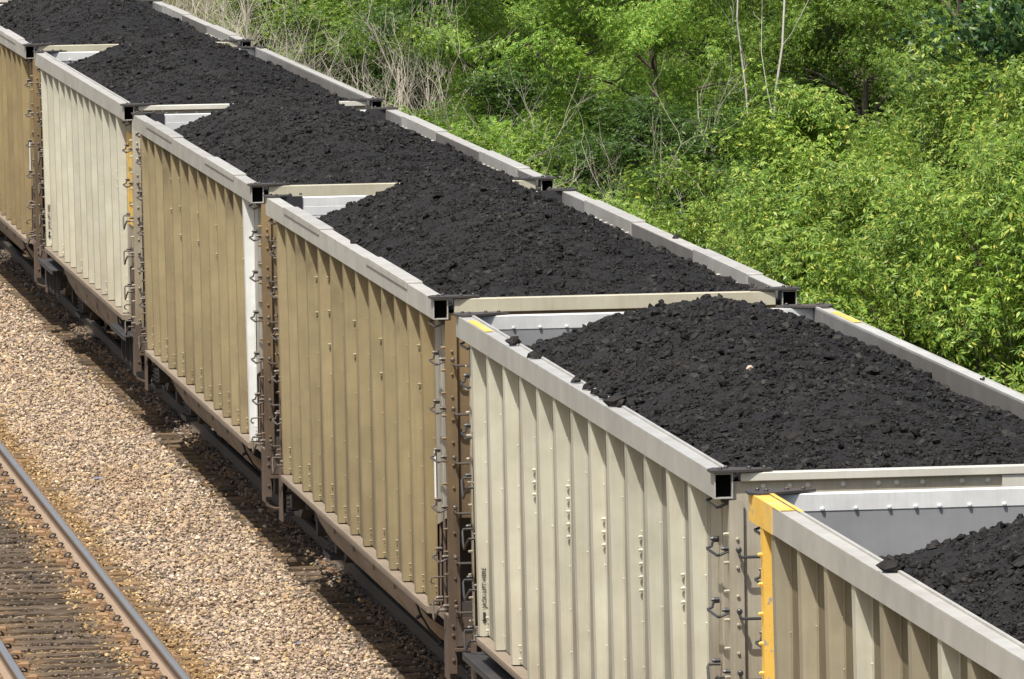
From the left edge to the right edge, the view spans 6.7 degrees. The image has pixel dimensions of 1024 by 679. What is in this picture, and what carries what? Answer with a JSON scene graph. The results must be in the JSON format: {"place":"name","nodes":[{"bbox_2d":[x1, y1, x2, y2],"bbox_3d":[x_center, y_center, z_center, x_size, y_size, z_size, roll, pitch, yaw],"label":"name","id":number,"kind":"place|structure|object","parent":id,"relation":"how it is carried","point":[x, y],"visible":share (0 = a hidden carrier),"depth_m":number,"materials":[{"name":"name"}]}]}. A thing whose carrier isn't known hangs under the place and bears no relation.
{"place":"outdoors","nodes":[
{"label":"outdoors","id":0,"kind":"place"},
{"bbox_2d":[162,0,940,182],"bbox_3d":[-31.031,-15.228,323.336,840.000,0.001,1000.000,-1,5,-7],"label":"ground","id":1,"kind":"structure","parent":0,"point":[178,3],"depth_m":240.57,"materials":[{"name":"green plant"}]},
{"bbox_2d":[0,281,425,678],"bbox_3d":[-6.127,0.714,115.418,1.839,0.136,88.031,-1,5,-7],"label":"ballast stones","id":2,"kind":"object","parent":1,"relation":"on","point":[165,469],"visible":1,"depth_m":97.92,"materials":[{"name":"beige gravel"}]},
{"bbox_2d":[0,407,227,678],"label":"railway track","id":3,"kind":"structure","parent":2,"relation":"on","point":[90,573],"depth_m":90.08,"materials":[{"name":"metal"}]},
{"bbox_2d":[0,268,420,678],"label":"rusty ballast stones","id":4,"kind":"object","parent":2,"relation":"on","point":[88,538],"visible":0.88,"depth_m":94.25,"materials":[{"name":"brown gravel"}]},
{"bbox_2d":[0,246,461,678],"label":"sooty ballast stones","id":5,"kind":"object","parent":2,"relation":"on","point":[37,291],"visible":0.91,"depth_m":95.53,"materials":[{"name":"black gravel"}]},
{"bbox_2d":[0,240,468,678],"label":"railway track","id":6,"kind":"structure","parent":2,"relation":"on","point":[375,591],"depth_m":102.39,"materials":[{"name":"metal"}]},
{"bbox_2d":[0,0,142,3],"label":"coal gondola car","id":7,"kind":"object","parent":6,"relation":"on","point":[3,1],"depth_m":141.16,"materials":[{"name":"beige paint"}]},
{"bbox_2d":[0,0,252,295],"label":"coal gondola car","id":8,"kind":"object","parent":6,"relation":"on","point":[22,205],"visible":0.28,"depth_m":127.16,"materials":[{"name":"beige paint"}]},
{"bbox_2d":[0,0,239,50],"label":"coal heap","id":9,"kind":"object","parent":8,"relation":"in","point":[71,22],"visible":0.95,"depth_m":129.07,"materials":[{"name":"black stone"}]},
{"bbox_2d":[33,45,384,390],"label":"coal gondola car","id":10,"kind":"object","parent":6,"relation":"on","point":[92,212],"visible":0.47,"depth_m":114.51,"materials":[{"name":"beige paint"}]},
{"bbox_2d":[67,32,367,110],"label":"coal heap","id":11,"kind":"object","parent":10,"relation":"in","point":[176,68],"visible":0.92,"depth_m":113.55,"materials":[{"name":"black stone"}]},
{"bbox_2d":[131,106,556,521],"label":"coal gondola car","id":12,"kind":"object","parent":6,"relation":"on","point":[209,262],"visible":0.43,"depth_m":98.23,"materials":[{"name":"beige paint"}]},
{"bbox_2d":[174,90,515,190],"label":"coal heap","id":13,"kind":"object","parent":12,"relation":"in","point":[291,137],"visible":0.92,"depth_m":97.81,"materials":[{"name":"black stone"}]},
{"bbox_2d":[263,186,800,678],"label":"coal gondola car","id":14,"kind":"object","parent":6,"relation":"on","point":[373,418],"visible":0.45,"depth_m":82.12,"materials":[{"name":"beige paint"}]},
{"bbox_2d":[350,237,360,243],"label":"coal lump","id":15,"kind":"object","parent":14,"relation":"on","point":[355,240],"visible":1,"depth_m":84.21,"materials":[{"name":"black stone"}]},
{"bbox_2d":[316,168,777,309],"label":"coal heap","id":16,"kind":"object","parent":14,"relation":"in","point":[469,232],"visible":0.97,"depth_m":81.18,"materials":[{"name":"black stone"}]},
{"bbox_2d":[672,234,680,238],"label":"coal lump","id":17,"kind":"object","parent":14,"relation":"on","point":[676,236],"visible":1,"depth_m":84.25,"materials":[{"name":"black stone"}]},
{"bbox_2d":[453,302,1023,678],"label":"coal gondola car","id":18,"kind":"object","parent":6,"relation":"on","point":[615,542],"visible":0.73,"depth_m":67.65,"materials":[{"name":"beige paint"}]},
{"bbox_2d":[505,336,520,345],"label":"coal lump","id":19,"kind":"object","parent":18,"relation":"on","point":[513,340],"visible":1,"depth_m":72.19,"materials":[{"name":"black stone"}]},
{"bbox_2d":[526,350,541,357],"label":"coal lump","id":20,"kind":"object","parent":18,"relation":"on","point":[534,354],"visible":1,"depth_m":70.89,"materials":[{"name":"black stone"}]},
{"bbox_2d":[571,376,580,382],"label":"coal lump","id":21,"kind":"object","parent":18,"relation":"on","point":[576,379],"visible":1,"depth_m":68.54,"materials":[{"name":"black stone"}]},
{"bbox_2d":[582,381,594,389],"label":"coal lump","id":22,"kind":"object","parent":18,"relation":"on","point":[588,385],"visible":1,"depth_m":67.89,"materials":[{"name":"black stone"}]},
{"bbox_2d":[590,389,603,394],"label":"coal lump","id":23,"kind":"object","parent":18,"relation":"on","point":[594,391],"visible":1,"depth_m":67.38,"materials":[{"name":"black stone"}]},
{"bbox_2d":[597,392,608,398],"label":"coal lump","id":24,"kind":"object","parent":18,"relation":"on","point":[602,395],"visible":0.99,"depth_m":67.03,"materials":[{"name":"black stone"}]},
{"bbox_2d":[603,395,626,406],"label":"coal lump","id":25,"kind":"object","parent":18,"relation":"on","point":[618,400],"visible":1,"depth_m":66.39,"materials":[{"name":"black stone"}]},
{"bbox_2d":[525,293,1023,480],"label":"coal heap","id":26,"kind":"object","parent":18,"relation":"in","point":[803,393],"visible":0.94,"depth_m":65.64,"materials":[{"name":"black stone"}]},
{"bbox_2d":[745,486,1023,678],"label":"coal gondola car","id":27,"kind":"object","parent":6,"relation":"on","point":[836,603],"visible":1,"depth_m":57.51,"materials":[{"name":"beige paint"}]},
{"bbox_2d":[875,560,900,571],"bbox_3d":[2.322,1.401,54.409,0.156,0.070,0.108,2,5,32],"label":"coal lump","id":28,"kind":"object","parent":27,"relation":"on","point":[888,565],"visible":1,"depth_m":54.39,"materials":[{"name":"black stone"}]},
{"bbox_2d":[878,513,1023,643],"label":"coal heap","id":29,"kind":"object","parent":27,"relation":"in","point":[980,573],"visible":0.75,"depth_m":53.84,"materials":[{"name":"black stone"}]},
{"bbox_2d":[166,0,260,32],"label":"dead shrub","id":30,"kind":"object","parent":1,"relation":"on","point":[199,9],"visible":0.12,"depth_m":180.01,"materials":[{"name":"beige plant"}]},
{"bbox_2d":[162,0,295,46],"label":"dead shrub","id":31,"kind":"object","parent":1,"relation":"on","point":[230,17],"visible":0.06,"depth_m":187.61,"materials":[{"name":"beige plant"}]},
{"bbox_2d":[161,0,325,72],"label":"dead shrub","id":32,"kind":"object","parent":1,"relation":"on","point":[244,23],"visible":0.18,"depth_m":168.32,"materials":[{"name":"beige plant"}]},
{"bbox_2d":[182,0,349,49],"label":"dead shrub","id":33,"kind":"object","parent":1,"relation":"on","point":[248,33],"visible":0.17,"depth_m":177.96,"materials":[{"name":"beige plant"}]},
{"bbox_2d":[208,0,336,66],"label":"dead shrub","id":34,"kind":"object","parent":1,"relation":"on","point":[226,15],"visible":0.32,"depth_m":159.29,"materials":[{"name":"beige plant"}]},
{"bbox_2d":[196,0,381,56],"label":"leafy shrub","id":35,"kind":"object","parent":1,"relation":"on","point":[270,3],"visible":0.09,"depth_m":188.82,"materials":[{"name":"green plant"}]},
{"bbox_2d":[253,2,370,74],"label":"dead shrub","id":36,"kind":"object","parent":1,"relation":"on","point":[305,49],"visible":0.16,"depth_m":150.80,"materials":[{"name":"beige plant"}]},
{"bbox_2d":[202,1,432,99],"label":"dead shrub","id":37,"kind":"object","parent":1,"relation":"on","point":[300,43],"visible":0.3,"depth_m":155.89,"materials":[{"name":"beige plant"}]},
{"bbox_2d":[228,0,432,114],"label":"leafy shrub","id":38,"kind":"object","parent":1,"relation":"on","point":[335,12],"visible":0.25,"depth_m":169.97,"materials":[{"name":"green plant"}]},
{"bbox_2d":[276,18,394,106],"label":"dead shrub","id":39,"kind":"object","parent":1,"relation":"on","point":[325,59],"visible":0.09,"depth_m":146.41,"materials":[{"name":"beige plant"}]},
{"bbox_2d":[270,0,465,36],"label":"green tree","id":40,"kind":"object","parent":1,"relation":"on","point":[315,14],"visible":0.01,"depth_m":183.95,"materials":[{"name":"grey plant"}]},
{"bbox_2d":[241,0,512,119],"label":"dead shrub","id":41,"kind":"object","parent":1,"relation":"on","point":[403,88],"visible":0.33,"depth_m":141.94,"materials":[{"name":"beige plant"}]},
{"bbox_2d":[312,0,479,114],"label":"dead shrub","id":42,"kind":"object","parent":1,"relation":"on","point":[392,70],"visible":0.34,"depth_m":155.22,"materials":[{"name":"beige plant"}]},
{"bbox_2d":[301,0,526,121],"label":"dead shrub","id":43,"kind":"object","parent":1,"relation":"on","point":[408,94],"visible":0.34,"depth_m":149.79,"materials":[{"name":"beige plant"}]},
{"bbox_2d":[191,6,637,182],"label":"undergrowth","id":44,"kind":"object","parent":1,"relation":"on","point":[289,52],"depth_m":216.39,"materials":[{"name":"green plant"}]},
{"bbox_2d":[401,107,513,152],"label":"leafy shrub","id":45,"kind":"object","parent":1,"relation":"on","point":[429,119],"visible":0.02,"depth_m":133.40,"materials":[{"name":"green plant"}]},
{"bbox_2d":[403,39,520,142],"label":"dead shrub","id":46,"kind":"object","parent":1,"relation":"on","point":[440,98],"visible":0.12,"depth_m":136.12,"materials":[{"name":"beige plant"}]},
{"bbox_2d":[329,0,623,145],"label":"leafy shrub","id":47,"kind":"object","parent":1,"relation":"on","point":[379,27],"visible":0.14,"depth_m":156.49,"materials":[{"name":"green plant"}]},
{"bbox_2d":[460,114,578,186],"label":"leafy shrub","id":48,"kind":"object","parent":1,"relation":"on","point":[524,150],"visible":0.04,"depth_m":122.60,"materials":[{"name":"green plant"}]},
{"bbox_2d":[361,0,695,111],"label":"green tree","id":49,"kind":"object","parent":1,"relation":"on","point":[401,78],"visible":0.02,"depth_m":166.93,"materials":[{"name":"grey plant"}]},
{"bbox_2d":[400,55,663,190],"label":"leafy shrub","id":50,"kind":"object","parent":1,"relation":"on","point":[504,85],"visible":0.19,"depth_m":139.93,"materials":[{"name":"green plant"}]},
{"bbox_2d":[453,51,621,196],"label":"dead shrub","id":51,"kind":"object","parent":1,"relation":"on","point":[539,119],"visible":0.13,"depth_m":128.14,"materials":[{"name":"brown plant"}]},
{"bbox_2d":[336,0,751,179],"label":"green tree","id":52,"kind":"object","parent":1,"relation":"on","point":[471,25],"visible":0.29,"depth_m":145.51,"materials":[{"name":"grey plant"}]},
{"bbox_2d":[390,0,737,131],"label":"green tree","id":53,"kind":"object","parent":1,"relation":"on","point":[413,59],"visible":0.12,"depth_m":155.00,"materials":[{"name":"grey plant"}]},
{"bbox_2d":[528,130,613,201],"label":"dead shrub","id":54,"kind":"object","parent":1,"relation":"on","point":[565,165],"visible":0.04,"depth_m":114.37,"materials":[{"name":"plant"}]},
{"bbox_2d":[431,54,753,237],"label":"dead shrub","id":55,"kind":"object","parent":1,"relation":"on","point":[674,159],"visible":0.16,"depth_m":112.09,"materials":[{"name":"plant"}]},
{"bbox_2d":[541,162,676,223],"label":"leafy shrub","id":56,"kind":"object","parent":1,"relation":"on","point":[586,194],"depth_m":115.13,"materials":[{"name":"green plant"}]},
{"bbox_2d":[503,88,741,211],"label":"leafy shrub","id":57,"kind":"object","parent":1,"relation":"on","point":[632,121],"visible":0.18,"depth_m":128.85,"materials":[{"name":"green plant"}]},
{"bbox_2d":[445,0,806,196],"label":"green tree","id":58,"kind":"object","parent":1,"relation":"on","point":[651,28],"visible":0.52,"depth_m":133.92,"materials":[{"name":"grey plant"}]},
{"bbox_2d":[515,0,829,132],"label":"green tree","id":59,"kind":"object","parent":1,"relation":"on","point":[692,48],"visible":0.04,"depth_m":154.88,"materials":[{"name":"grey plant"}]},
{"bbox_2d":[517,0,828,134],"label":"green tree","id":60,"kind":"object","parent":1,"relation":"on","point":[749,11],"visible":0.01,"depth_m":164.22,"materials":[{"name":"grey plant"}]},
{"bbox_2d":[587,147,761,267],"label":"leafy shrub","id":61,"kind":"object","parent":1,"relation":"on","point":[634,198],"visible":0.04,"depth_m":108.72,"materials":[{"name":"green plant"}]},
{"bbox_2d":[560,95,835,236],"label":"leafy shrub","id":62,"kind":"object","parent":1,"relation":"on","point":[697,150],"visible":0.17,"depth_m":118.11,"materials":[{"name":"green plant"}]},
{"bbox_2d":[630,44,781,159],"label":"dead shrub","id":63,"kind":"object","parent":1,"relation":"on","point":[716,113],"visible":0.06,"depth_m":124.27,"materials":[{"name":"brown plant"}]},
{"bbox_2d":[636,161,815,275],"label":"leafy shrub","id":64,"kind":"object","parent":1,"relation":"on","point":[726,251],"visible":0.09,"depth_m":101.87,"materials":[{"name":"green plant"}]},
{"bbox_2d":[587,0,920,151],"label":"green tree","id":65,"kind":"object","parent":1,"relation":"on","point":[717,2],"visible":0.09,"depth_m":141.99,"materials":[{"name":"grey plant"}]},
{"bbox_2d":[718,0,808,120],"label":"bare tree","id":66,"kind":"object","parent":1,"relation":"on","point":[782,42],"visible":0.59,"depth_m":121.78,"materials":[{"name":"grey plant"}]},
{"bbox_2d":[690,58,943,272],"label":"leafy shrub","id":67,"kind":"object","parent":1,"relation":"on","point":[816,129],"visible":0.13,"depth_m":105.65,"materials":[{"name":"green plant"}]},
{"bbox_2d":[645,0,1008,178],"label":"green tree","id":68,"kind":"object","parent":1,"relation":"on","point":[791,57],"visible":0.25,"depth_m":127.94,"materials":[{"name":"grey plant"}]},
{"bbox_2d":[694,6,980,150],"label":"green tree","id":69,"kind":"object","parent":1,"relation":"on","point":[779,78],"visible":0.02,"depth_m":164.04,"materials":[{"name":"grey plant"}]},
{"bbox_2d":[708,133,969,334],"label":"leafy shrub","id":70,"kind":"object","parent":1,"relation":"on","point":[784,236],"visible":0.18,"depth_m":97.44,"materials":[{"name":"green plant"}]},
{"bbox_2d":[712,0,1023,164],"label":"green tree","id":71,"kind":"object","parent":1,"relation":"on","point":[827,84],"visible":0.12,"depth_m":129.11,"materials":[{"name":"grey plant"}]},
{"bbox_2d":[744,157,1023,384],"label":"leafy shrub","id":72,"kind":"object","parent":1,"relation":"on","point":[902,242],"visible":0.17,"depth_m":90.85,"materials":[{"name":"green plant"}]},
{"bbox_2d":[808,0,1023,181],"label":"green tree","id":73,"kind":"object","parent":1,"relation":"on","point":[874,56],"visible":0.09,"depth_m":118.85,"materials":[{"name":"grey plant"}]},
{"bbox_2d":[876,0,1003,79],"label":"green tree","id":74,"kind":"object","parent":1,"relation":"on","point":[954,2],"visible":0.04,"depth_m":137.67,"materials":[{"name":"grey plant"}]},
{"bbox_2d":[861,0,1023,171],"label":"green tree","id":75,"kind":"object","parent":1,"relation":"on","point":[919,43],"visible":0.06,"depth_m":110.79,"materials":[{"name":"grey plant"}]},
{"bbox_2d":[869,11,1023,216],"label":"leafy shrub","id":76,"kind":"object","parent":1,"relation":"on","point":[936,110],"visible":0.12,"depth_m":103.89,"materials":[{"name":"green plant"}]},
{"bbox_2d":[875,97,1023,392],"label":"leafy shrub","id":77,"kind":"object","parent":1,"relation":"on","point":[1005,303],"visible":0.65,"depth_m":87.52,"materials":[{"name":"green plant"}]},
{"bbox_2d":[885,0,1023,96],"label":"cottonwood tree","id":78,"kind":"object","parent":1,"relation":"on","point":[1012,45],"visible":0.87,"depth_m":101.20,"materials":[{"name":"green plant"}]},
{"bbox_2d":[892,52,1023,347],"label":"leafy shrub","id":79,"kind":"object","parent":1,"relation":"on","point":[1005,92],"visible":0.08,"depth_m":96.91,"materials":[{"name":"green plant"}]},
{"bbox_2d":[960,55,1023,241],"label":"leafy shrub","id":80,"kind":"object","parent":1,"relation":"on","point":[1019,71],"visible":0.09,"depth_m":96.21,"materials":[{"name":"green plant"}]},
{"bbox_2d":[996,312,1023,393],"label":"leafy shrub","id":81,"kind":"object","parent":1,"relation":"on","point":[1013,375],"visible":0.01,"depth_m":83.52,"materials":[{"name":"green plant"}]}
]}

